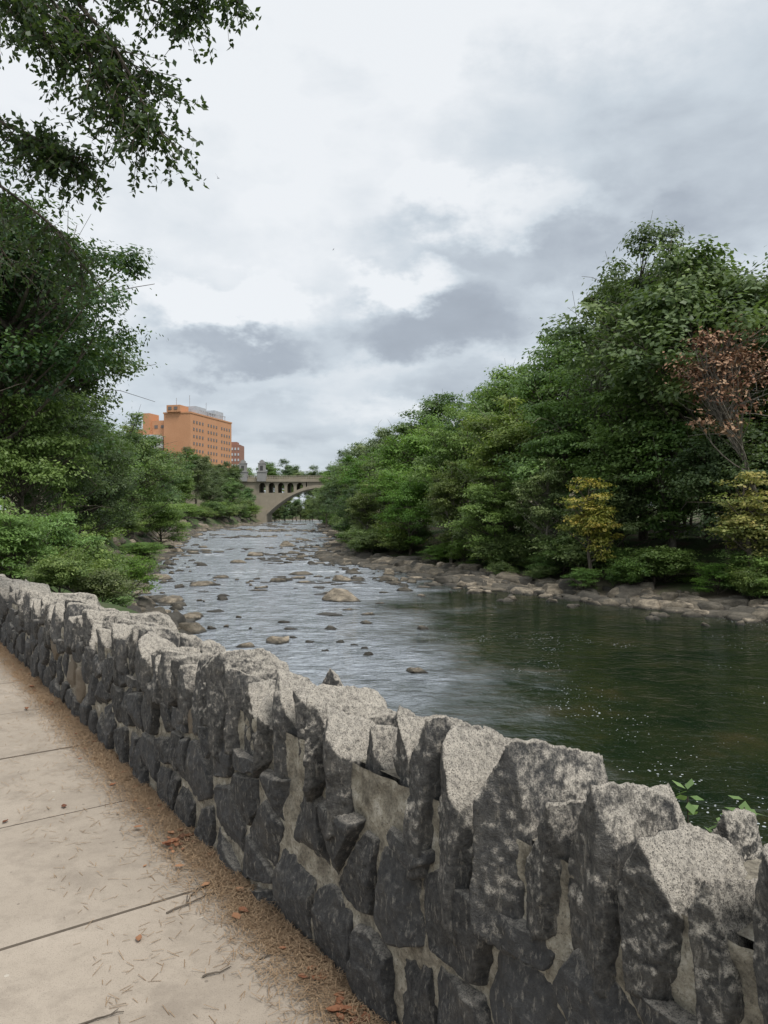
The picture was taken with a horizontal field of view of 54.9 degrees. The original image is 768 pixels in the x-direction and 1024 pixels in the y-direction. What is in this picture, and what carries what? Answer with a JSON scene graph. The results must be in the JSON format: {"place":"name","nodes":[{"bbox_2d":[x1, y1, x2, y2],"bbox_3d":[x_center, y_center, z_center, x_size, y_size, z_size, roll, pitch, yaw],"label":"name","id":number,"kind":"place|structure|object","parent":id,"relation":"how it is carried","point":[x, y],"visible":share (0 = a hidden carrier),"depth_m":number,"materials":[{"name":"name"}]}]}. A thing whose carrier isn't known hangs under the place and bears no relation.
{"place":"outdoors","nodes":[
{"label":"outdoors","id":0,"kind":"place"},
{"bbox_2d":[0,653,342,1023],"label":"sidewalk","id":1,"kind":"structure","parent":0,"point":[48,968],"depth_m":2.90,"materials":[{"name":"concrete"}]},
{"bbox_2d":[2,648,369,1023],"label":"fallen leaves","id":2,"kind":"object","parent":1,"relation":"on","point":[337,1006],"depth_m":2.74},
{"bbox_2d":[0,642,402,1023],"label":"pine needle litter","id":3,"kind":"object","parent":1,"relation":"on","point":[277,928],"visible":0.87,"depth_m":3.10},
{"bbox_2d":[12,604,763,1023],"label":"mortar","id":4,"kind":"object","parent":1,"relation":"on","point":[380,802],"visible":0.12,"depth_m":2.29,"materials":[{"name":"concrete"}]},
{"bbox_2d":[0,603,696,1023],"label":"face stones","id":5,"kind":"object","parent":4,"relation":"in","point":[386,897],"visible":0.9,"depth_m":2.47,"materials":[{"name":"stone"}]},
{"bbox_2d":[0,574,767,1023],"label":"coping stones","id":6,"kind":"object","parent":4,"relation":"on","point":[648,866],"visible":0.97,"depth_m":1.90,"materials":[{"name":"stone"}]},
{"bbox_2d":[0,506,767,632],"bbox_3d":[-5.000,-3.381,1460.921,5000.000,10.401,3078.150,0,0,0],"label":"ground","id":7,"kind":"structure","parent":0,"point":[696,543],"depth_m":45.45,"materials":[{"name":"soil"}]},
{"bbox_2d":[0,497,68,580],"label":"leafy shrub","id":8,"kind":"object","parent":7,"relation":"on","point":[18,538],"visible":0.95,"depth_m":15.21,"materials":[{"name":"green plant"}]},
{"bbox_2d":[0,362,113,563],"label":"riverside tree","id":9,"kind":"object","parent":7,"relation":"on","point":[29,458],"visible":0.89,"depth_m":21.80,"materials":[{"name":"green plant"}]},
{"bbox_2d":[19,549,102,592],"bbox_3d":[-6.064,1.200,13.905,1.526,1.027,1.579,0,0,-17],"label":"leafy shrub","id":10,"kind":"object","parent":7,"relation":"on","point":[59,571],"visible":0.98,"depth_m":13.59,"materials":[{"name":"green plant"}]},
{"bbox_2d":[18,499,107,586],"bbox_3d":[-8.325,0.967,18.329,2.651,2.612,2.734,0,0,-3],"label":"leafy shrub","id":11,"kind":"object","parent":7,"relation":"on","point":[63,529],"visible":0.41,"depth_m":18.53,"materials":[{"name":"green plant"}]},
{"bbox_2d":[0,374,135,522],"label":"riverside tree","id":12,"kind":"object","parent":7,"relation":"on","point":[83,427],"visible":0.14,"depth_m":25.34,"materials":[{"name":"green plant"}]},
{"bbox_2d":[40,540,117,591],"bbox_3d":[-6.923,1.318,16.595,1.696,1.370,1.754,0,0,3],"label":"leafy shrub","id":13,"kind":"object","parent":7,"relation":"on","point":[71,553],"visible":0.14,"depth_m":16.33,"materials":[{"name":"green plant"}]},
{"bbox_2d":[20,524,138,592],"bbox_3d":[-8.639,1.561,20.793,3.052,2.739,3.158,0,0,-27],"label":"leafy shrub","id":14,"kind":"object","parent":7,"relation":"on","point":[100,554],"visible":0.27,"depth_m":20.71,"materials":[{"name":"green plant"}]},
{"bbox_2d":[0,215,166,515],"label":"riverside tree","id":15,"kind":"object","parent":7,"relation":"on","point":[88,386],"visible":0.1,"depth_m":29.89,"materials":[{"name":"green plant"}]},
{"bbox_2d":[0,115,168,500],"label":"riverside tree","id":16,"kind":"object","parent":7,"relation":"on","point":[70,360],"visible":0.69,"depth_m":21.53,"materials":[{"name":"green plant"}]},
{"bbox_2d":[61,517,130,544],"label":"riverside shrub","id":17,"kind":"object","parent":7,"relation":"on","point":[116,535],"visible":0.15,"depth_m":46.69,"materials":[{"name":"green plant"}]},
{"bbox_2d":[37,412,158,537],"bbox_3d":[-13.375,-1.208,34.200,6.462,9.294,6.237,0,0,-15],"label":"riverside tree","id":18,"kind":"object","parent":7,"relation":"on","point":[121,473],"visible":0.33,"depth_m":33.70,"materials":[{"name":"green plant"}]},
{"bbox_2d":[69,564,147,602],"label":"leafy shrub","id":19,"kind":"object","parent":7,"relation":"on","point":[107,584],"visible":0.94,"depth_m":14.18,"materials":[{"name":"green plant"}]},
{"bbox_2d":[96,590,136,607],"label":"leafy shrub","id":20,"kind":"object","parent":7,"relation":"on","point":[125,600],"visible":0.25,"depth_m":17.52,"materials":[{"name":"green plant"}]},
{"bbox_2d":[91,411,151,505],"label":"riverside tree","id":21,"kind":"object","parent":7,"relation":"on","point":[134,459],"visible":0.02,"depth_m":61.83,"materials":[{"name":"green plant"}]},
{"bbox_2d":[0,0,260,331],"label":"overhanging tree","id":22,"kind":"object","parent":7,"relation":"on","point":[77,42],"visible":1,"depth_m":6.50,"materials":[{"name":"green plant"}]},
{"bbox_2d":[117,512,157,536],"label":"riverside shrub","id":23,"kind":"object","parent":7,"relation":"on","point":[134,526],"visible":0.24,"depth_m":68.08,"materials":[{"name":"green plant"}]},
{"bbox_2d":[113,549,169,596],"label":"leafy shrub","id":24,"kind":"object","parent":7,"relation":"on","point":[141,570],"visible":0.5,"depth_m":31.05,"materials":[{"name":"green plant"}]},
{"bbox_2d":[120,540,167,559],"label":"riverside shrub","id":25,"kind":"object","parent":7,"relation":"on","point":[147,549],"visible":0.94,"depth_m":58.57,"materials":[{"name":"green plant"}]},
{"bbox_2d":[111,405,202,529],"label":"riverside tree","id":26,"kind":"object","parent":7,"relation":"on","point":[164,468],"visible":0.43,"depth_m":75.19,"materials":[{"name":"green plant"}]},
{"bbox_2d":[0,458,331,521],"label":"distant treeline","id":27,"kind":"object","parent":7,"relation":"on","point":[288,509],"visible":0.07,"depth_m":349.51,"materials":[{"name":"green plant"}]},
{"bbox_2d":[135,502,199,547],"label":"riverside shrub","id":28,"kind":"object","parent":7,"relation":"on","point":[162,515],"visible":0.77,"depth_m":81.96,"materials":[{"name":"green plant"}]},
{"bbox_2d":[145,432,196,503],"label":"riverside tree","id":29,"kind":"object","parent":7,"relation":"on","point":[176,481],"visible":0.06,"depth_m":121.60,"materials":[{"name":"green plant"}]},
{"bbox_2d":[111,550,251,634],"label":"bank rocks","id":30,"kind":"object","parent":7,"relation":"on","point":[187,623],"visible":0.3,"depth_m":31.12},
{"bbox_2d":[171,466,195,505],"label":"riverside tree","id":31,"kind":"object","parent":7,"relation":"on","point":[185,487],"visible":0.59,"depth_m":164.14,"materials":[{"name":"green plant"}]},
{"bbox_2d":[139,405,231,468],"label":"brick walls","id":32,"kind":"structure","parent":7,"relation":"on","point":[178,424],"depth_m":408.30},
{"bbox_2d":[154,406,229,468],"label":"windows","id":33,"kind":"structure","parent":32,"relation":"attached to","point":[162,426],"depth_m":419.69,"materials":[{"name":"grey glass"}]},
{"bbox_2d":[176,395,224,419],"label":"rooftop equipment","id":34,"kind":"object","parent":32,"relation":"on","point":[210,413],"visible":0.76,"depth_m":421.36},
{"bbox_2d":[113,516,258,564],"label":"bank rocks","id":35,"kind":"object","parent":7,"relation":"on","point":[167,555],"visible":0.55,"depth_m":92.63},
{"bbox_2d":[176,444,213,516],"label":"riverside tree","id":36,"kind":"object","parent":7,"relation":"on","point":[198,478],"visible":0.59,"depth_m":179.16,"materials":[{"name":"green plant"}]},
{"bbox_2d":[192,473,228,502],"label":"riverside tree","id":37,"kind":"object","parent":7,"relation":"on","point":[204,496],"visible":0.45,"depth_m":193.90,"materials":[{"name":"green plant"}]},
{"bbox_2d":[193,462,228,499],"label":"riverside tree","id":38,"kind":"object","parent":7,"relation":"on","point":[217,474],"visible":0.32,"depth_m":206.77,"materials":[{"name":"green plant"}]},
{"bbox_2d":[198,498,234,518],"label":"riverside shrub","id":39,"kind":"object","parent":7,"relation":"on","point":[217,506],"visible":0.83,"depth_m":187.12,"materials":[{"name":"green plant"}]},
{"bbox_2d":[216,461,246,500],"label":"riverside tree","id":40,"kind":"object","parent":7,"relation":"on","point":[235,474],"visible":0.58,"depth_m":235.10,"materials":[{"name":"green plant"}]},
{"bbox_2d":[220,478,248,505],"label":"riverside tree","id":41,"kind":"object","parent":7,"relation":"on","point":[230,491],"visible":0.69,"depth_m":221.38,"materials":[{"name":"green plant"}]},
{"bbox_2d":[231,442,243,465],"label":"apartment building","id":42,"kind":"structure","parent":7,"relation":"on","point":[237,453],"depth_m":479.90,"materials":[{"name":"red brick"}]},
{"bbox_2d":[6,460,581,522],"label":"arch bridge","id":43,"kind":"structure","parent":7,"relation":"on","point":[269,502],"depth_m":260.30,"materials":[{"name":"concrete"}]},
{"bbox_2d":[304,482,329,527],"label":"riverside tree","id":44,"kind":"object","parent":7,"relation":"on","point":[312,500],"visible":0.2,"depth_m":180.15,"materials":[{"name":"green plant"}]},
{"bbox_2d":[317,475,336,529],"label":"riverside tree","id":45,"kind":"object","parent":7,"relation":"on","point":[324,489],"visible":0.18,"depth_m":148.28,"materials":[{"name":"green plant"}]},
{"bbox_2d":[315,474,345,518],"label":"riverside tree","id":46,"kind":"object","parent":7,"relation":"on","point":[333,494],"visible":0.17,"depth_m":123.83,"materials":[{"name":"green plant"}]},
{"bbox_2d":[325,475,361,532],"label":"riverside tree","id":47,"kind":"object","parent":7,"relation":"on","point":[341,511],"visible":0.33,"depth_m":83.81,"materials":[{"name":"green plant"}]},
{"bbox_2d":[297,523,392,563],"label":"bank rocks","id":48,"kind":"object","parent":7,"relation":"on","point":[333,544],"visible":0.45,"depth_m":87.44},
{"bbox_2d":[328,440,368,499],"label":"riverside tree","id":49,"kind":"object","parent":7,"relation":"on","point":[335,468],"visible":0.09,"depth_m":121.18,"materials":[{"name":"green plant"}]},
{"bbox_2d":[151,523,553,655],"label":"river rocks","id":50,"kind":"object","parent":7,"relation":"on","point":[354,578],"visible":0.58,"depth_m":48.51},
{"bbox_2d":[331,447,398,524],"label":"riverside tree","id":51,"kind":"object","parent":7,"relation":"on","point":[353,471],"visible":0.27,"depth_m":88.49,"materials":[{"name":"green plant"}]},
{"bbox_2d":[341,422,401,481],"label":"riverside tree","id":52,"kind":"object","parent":7,"relation":"on","point":[372,442],"visible":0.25,"depth_m":100.37,"materials":[{"name":"green plant"}]},
{"bbox_2d":[344,483,401,534],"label":"riverside tree","id":53,"kind":"object","parent":7,"relation":"on","point":[363,506],"visible":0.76,"depth_m":71.26,"materials":[{"name":"green plant"}]},
{"bbox_2d":[356,453,406,524],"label":"riverside tree","id":54,"kind":"object","parent":7,"relation":"on","point":[366,468],"visible":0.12,"depth_m":77.65,"materials":[{"name":"green plant"}]},
{"bbox_2d":[366,525,423,554],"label":"riverside shrub","id":55,"kind":"object","parent":7,"relation":"on","point":[397,546],"visible":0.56,"depth_m":61.72,"materials":[{"name":"green plant"}]},
{"bbox_2d":[367,519,434,553],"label":"riverside shrub","id":56,"kind":"object","parent":7,"relation":"on","point":[401,531],"visible":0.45,"depth_m":62.80,"materials":[{"name":"green plant"}]},
{"bbox_2d":[373,468,440,554],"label":"riverside tree","id":57,"kind":"object","parent":7,"relation":"on","point":[406,493],"visible":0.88,"depth_m":60.91,"materials":[{"name":"green plant"}]},
{"bbox_2d":[350,413,469,530],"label":"riverside tree","id":58,"kind":"object","parent":7,"relation":"on","point":[410,440],"visible":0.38,"depth_m":66.31,"materials":[{"name":"green plant"}]},
{"bbox_2d":[396,524,434,551],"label":"riverside shrub","id":59,"kind":"object","parent":7,"relation":"on","point":[422,532],"visible":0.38,"depth_m":62.44,"materials":[{"name":"green plant"}]},
{"bbox_2d":[381,390,470,524],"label":"riverside tree","id":60,"kind":"object","parent":7,"relation":"on","point":[433,405],"visible":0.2,"depth_m":88.41,"materials":[{"name":"green plant"}]},
{"bbox_2d":[418,545,454,562],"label":"riverside shrub","id":61,"kind":"object","parent":7,"relation":"on","point":[435,551],"visible":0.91,"depth_m":54.98,"materials":[{"name":"green plant"}]},
{"bbox_2d":[424,460,479,562],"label":"riverside tree","id":62,"kind":"object","parent":7,"relation":"on","point":[444,494],"visible":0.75,"depth_m":54.42,"materials":[{"name":"green plant"}]},
{"bbox_2d":[398,402,506,516],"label":"riverside tree","id":63,"kind":"object","parent":7,"relation":"on","point":[448,449],"visible":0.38,"depth_m":58.59,"materials":[{"name":"green plant"}]},
{"bbox_2d":[444,538,481,563],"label":"riverside shrub","id":64,"kind":"object","parent":7,"relation":"on","point":[458,548],"visible":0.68,"depth_m":51.50,"materials":[{"name":"green plant"}]},
{"bbox_2d":[439,384,493,460],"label":"riverside tree","id":65,"kind":"object","parent":7,"relation":"on","point":[452,397],"visible":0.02,"depth_m":75.53,"materials":[{"name":"green plant"}]},
{"bbox_2d":[436,466,536,566],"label":"riverside tree","id":66,"kind":"object","parent":7,"relation":"on","point":[492,511],"visible":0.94,"depth_m":47.85,"materials":[{"name":"green plant"}]},
{"bbox_2d":[462,527,535,563],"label":"riverside shrub","id":67,"kind":"object","parent":7,"relation":"on","point":[490,557],"visible":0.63,"depth_m":46.60,"materials":[{"name":"green plant"}]},
{"bbox_2d":[484,560,523,574],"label":"riverside shrub","id":68,"kind":"object","parent":7,"relation":"on","point":[498,568],"visible":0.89,"depth_m":44.52,"materials":[{"name":"green plant"}]},
{"bbox_2d":[458,361,551,497],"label":"riverside tree","id":69,"kind":"object","parent":7,"relation":"on","point":[482,405],"visible":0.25,"depth_m":67.06,"materials":[{"name":"green plant"}]},
{"bbox_2d":[452,394,560,540],"bbox_3d":[9.568,-2.328,52.219,9.680,12.042,9.004,0,0,-28],"label":"riverside tree","id":70,"kind":"object","parent":7,"relation":"on","point":[508,433],"visible":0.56,"depth_m":51.20,"materials":[{"name":"green plant"}]},
{"bbox_2d":[470,532,543,565],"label":"riverside shrub","id":71,"kind":"object","parent":7,"relation":"on","point":[487,549],"visible":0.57,"depth_m":46.50,"materials":[{"name":"green plant"}]},
{"bbox_2d":[290,548,767,626],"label":"bank rocks","id":72,"kind":"object","parent":7,"relation":"on","point":[479,578],"visible":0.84,"depth_m":39.04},
{"bbox_2d":[343,529,382,552],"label":"riverside shrub","id":73,"kind":"object","parent":72,"relation":"on","point":[362,539],"visible":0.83,"depth_m":65.39,"materials":[{"name":"green plant"}]},
{"bbox_2d":[720,563,767,599],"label":"riverside shrub","id":74,"kind":"object","parent":72,"relation":"on","point":[740,582],"visible":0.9,"depth_m":32.56,"materials":[{"name":"green plant"}]},
{"bbox_2d":[505,456,579,558],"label":"riverside tree","id":75,"kind":"object","parent":7,"relation":"on","point":[535,490],"visible":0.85,"depth_m":44.16,"materials":[{"name":"green plant"}]},
{"bbox_2d":[523,564,561,578],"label":"riverside shrub","id":76,"kind":"object","parent":7,"relation":"on","point":[542,571],"visible":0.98,"depth_m":42.27,"materials":[{"name":"green plant"}]},
{"bbox_2d":[523,554,569,575],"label":"riverside shrub","id":77,"kind":"object","parent":7,"relation":"on","point":[545,563],"visible":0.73,"depth_m":43.31,"materials":[{"name":"green plant"}]},
{"bbox_2d":[496,322,613,532],"bbox_3d":[14.000,-6.667,59.125,12.189,17.848,13.027,0,0,-16],"label":"riverside tree","id":78,"kind":"object","parent":7,"relation":"on","point":[539,381],"visible":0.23,"depth_m":57.57,"materials":[{"name":"green plant"}]},
{"bbox_2d":[488,365,632,534],"bbox_3d":[11.141,-2.969,47.089,8.993,12.319,10.711,0,0,10],"label":"riverside tree","id":79,"kind":"object","parent":7,"relation":"on","point":[555,444],"visible":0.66,"depth_m":45.67,"materials":[{"name":"green plant"}]},
{"bbox_2d":[522,533,608,575],"bbox_3d":[10.315,2.652,43.476,5.164,2.915,5.324,0,0,-25],"label":"riverside shrub","id":80,"kind":"object","parent":7,"relation":"on","point":[565,565],"visible":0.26,"depth_m":42.51,"materials":[{"name":"green plant"}]},
{"bbox_2d":[520,517,621,569],"bbox_3d":[10.999,2.156,42.410,6.041,3.758,5.839,0,0,-40],"label":"riverside shrub","id":81,"kind":"object","parent":7,"relation":"on","point":[573,556],"visible":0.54,"depth_m":41.16,"materials":[{"name":"green plant"}]},
{"bbox_2d":[560,564,603,589],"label":"riverside shrub","id":82,"kind":"object","parent":7,"relation":"on","point":[581,575],"visible":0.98,"depth_m":38.26,"materials":[{"name":"green plant"}]},
{"bbox_2d":[554,477,626,587],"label":"yellowing tree","id":83,"kind":"object","parent":7,"relation":"on","point":[595,526],"visible":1,"depth_m":38.92,"materials":[{"name":"yellow plant"}]},
{"bbox_2d":[550,465,668,565],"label":"riverside tree","id":84,"kind":"object","parent":7,"relation":"on","point":[620,502],"visible":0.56,"depth_m":40.87,"materials":[{"name":"green plant"}]},
{"bbox_2d":[579,542,643,575],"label":"riverside shrub","id":85,"kind":"object","parent":7,"relation":"on","point":[622,552],"visible":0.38,"depth_m":40.36,"materials":[{"name":"green plant"}]},
{"bbox_2d":[533,291,696,462],"bbox_3d":[14.242,-5.018,45.776,9.850,15.649,12.591,0,0,12],"label":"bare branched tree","id":86,"kind":"object","parent":7,"relation":"on","point":[601,388],"visible":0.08,"depth_m":45.52,"materials":[{"name":"green plant"}]},
{"bbox_2d":[558,211,693,540],"bbox_3d":[16.945,-8.367,48.246,9.841,21.420,11.370,0,0,31],"label":"riverside tree","id":87,"kind":"object","parent":7,"relation":"on","point":[608,287],"visible":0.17,"depth_m":46.84,"materials":[{"name":"green plant"}]},
{"bbox_2d":[548,383,708,549],"bbox_3d":[14.492,-2.169,43.526,9.448,11.293,11.253,0,0,-5],"label":"riverside tree","id":88,"kind":"object","parent":7,"relation":"on","point":[602,436],"visible":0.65,"depth_m":41.34,"materials":[{"name":"green plant"}]},
{"bbox_2d":[602,554,657,584],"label":"riverside shrub","id":89,"kind":"object","parent":7,"relation":"on","point":[634,571],"visible":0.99,"depth_m":37.06,"materials":[{"name":"green plant"}]},
{"bbox_2d":[531,225,767,551],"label":"riverside tree","id":90,"kind":"object","parent":7,"relation":"on","point":[700,289],"visible":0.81,"depth_m":39.95,"materials":[{"name":"green plant"}]},
{"bbox_2d":[598,542,709,586],"bbox_3d":[13.965,2.819,38.302,4.972,2.734,5.144,0,0,-5],"label":"riverside shrub","id":91,"kind":"object","parent":7,"relation":"on","point":[648,556],"visible":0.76,"depth_m":37.06,"materials":[{"name":"green plant"}]},
{"bbox_2d":[570,241,767,536],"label":"riverside tree","id":92,"kind":"object","parent":7,"relation":"on","point":[707,516],"visible":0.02,"depth_m":50.25,"materials":[{"name":"green plant"}]},
{"bbox_2d":[631,541,711,582],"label":"riverside shrub","id":93,"kind":"object","parent":7,"relation":"on","point":[683,573],"visible":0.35,"depth_m":38.01,"materials":[{"name":"green plant"}]},
{"bbox_2d":[604,353,761,552],"bbox_3d":[15.794,-2.845,41.448,8.947,12.042,9.620,0,0,39],"label":"riverside tree","id":94,"kind":"object","parent":7,"relation":"on","point":[657,522],"visible":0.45,"depth_m":40.58,"materials":[{"name":"green plant"}]},
{"bbox_2d":[653,394,767,567],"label":"riverside tree","id":95,"kind":"object","parent":7,"relation":"on","point":[719,467],"visible":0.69,"depth_m":36.57,"materials":[{"name":"green plant"}]},
{"bbox_2d":[656,314,767,506],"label":"dying tree","id":96,"kind":"object","parent":7,"relation":"on","point":[725,363],"visible":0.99,"depth_m":34.40,"materials":[{"name":"brown plant"}]},
{"bbox_2d":[689,557,741,594],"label":"riverside shrub","id":97,"kind":"object","parent":7,"relation":"on","point":[711,567],"visible":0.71,"depth_m":34.82,"materials":[{"name":"green plant"}]},
{"bbox_2d":[672,779,760,831],"bbox_3d":[0.872,1.162,1.938,0.234,0.865,0.092,0,0,43],"label":"seedling plant","id":98,"kind":"object","parent":7,"relation":"on","point":[691,808],"visible":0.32,"depth_m":1.97,"materials":[{"name":"green plant"}]},
{"bbox_2d":[699,471,767,598],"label":"yellowing tree","id":99,"kind":"object","parent":7,"relation":"on","point":[745,523],"visible":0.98,"depth_m":33.36,"materials":[{"name":"yellow plant"}]},
{"bbox_2d":[699,545,767,592],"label":"riverside shrub","id":100,"kind":"object","parent":7,"relation":"on","point":[731,557],"visible":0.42,"depth_m":34.45,"materials":[{"name":"green plant"}]},
{"bbox_2d":[699,391,767,514],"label":"riverside tree","id":101,"kind":"object","parent":7,"relation":"on","point":[755,417],"visible":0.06,"depth_m":43.10,"materials":[{"name":"green plant"}]},
{"bbox_2d":[721,247,767,441],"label":"riverside tree","id":102,"kind":"object","parent":7,"relation":"on","point":[763,336],"visible":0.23,"depth_m":39.54,"materials":[{"name":"green plant"}]},
{"bbox_2d":[725,555,767,597],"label":"riverside shrub","id":103,"kind":"object","parent":7,"relation":"on","point":[760,562],"visible":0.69,"depth_m":32.71,"materials":[{"name":"green plant"}]},
{"bbox_2d":[0,0,767,509],"label":"sky","id":104,"kind":"structure","parent":0,"point":[463,166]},
{"bbox_2d":[132,520,767,845],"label":"river water","id":105,"kind":"structure","parent":0,"point":[632,695],"depth_m":22.25,"materials":[{"name":"liquid"}]},
{"bbox_2d":[322,588,360,601],"bbox_3d":[-2.056,4.447,36.691,1.650,1.358,1.958,0,0,-34],"label":"river boulder","id":106,"kind":"object","parent":105,"relation":"in","point":[337,595],"visible":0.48,"depth_m":36.38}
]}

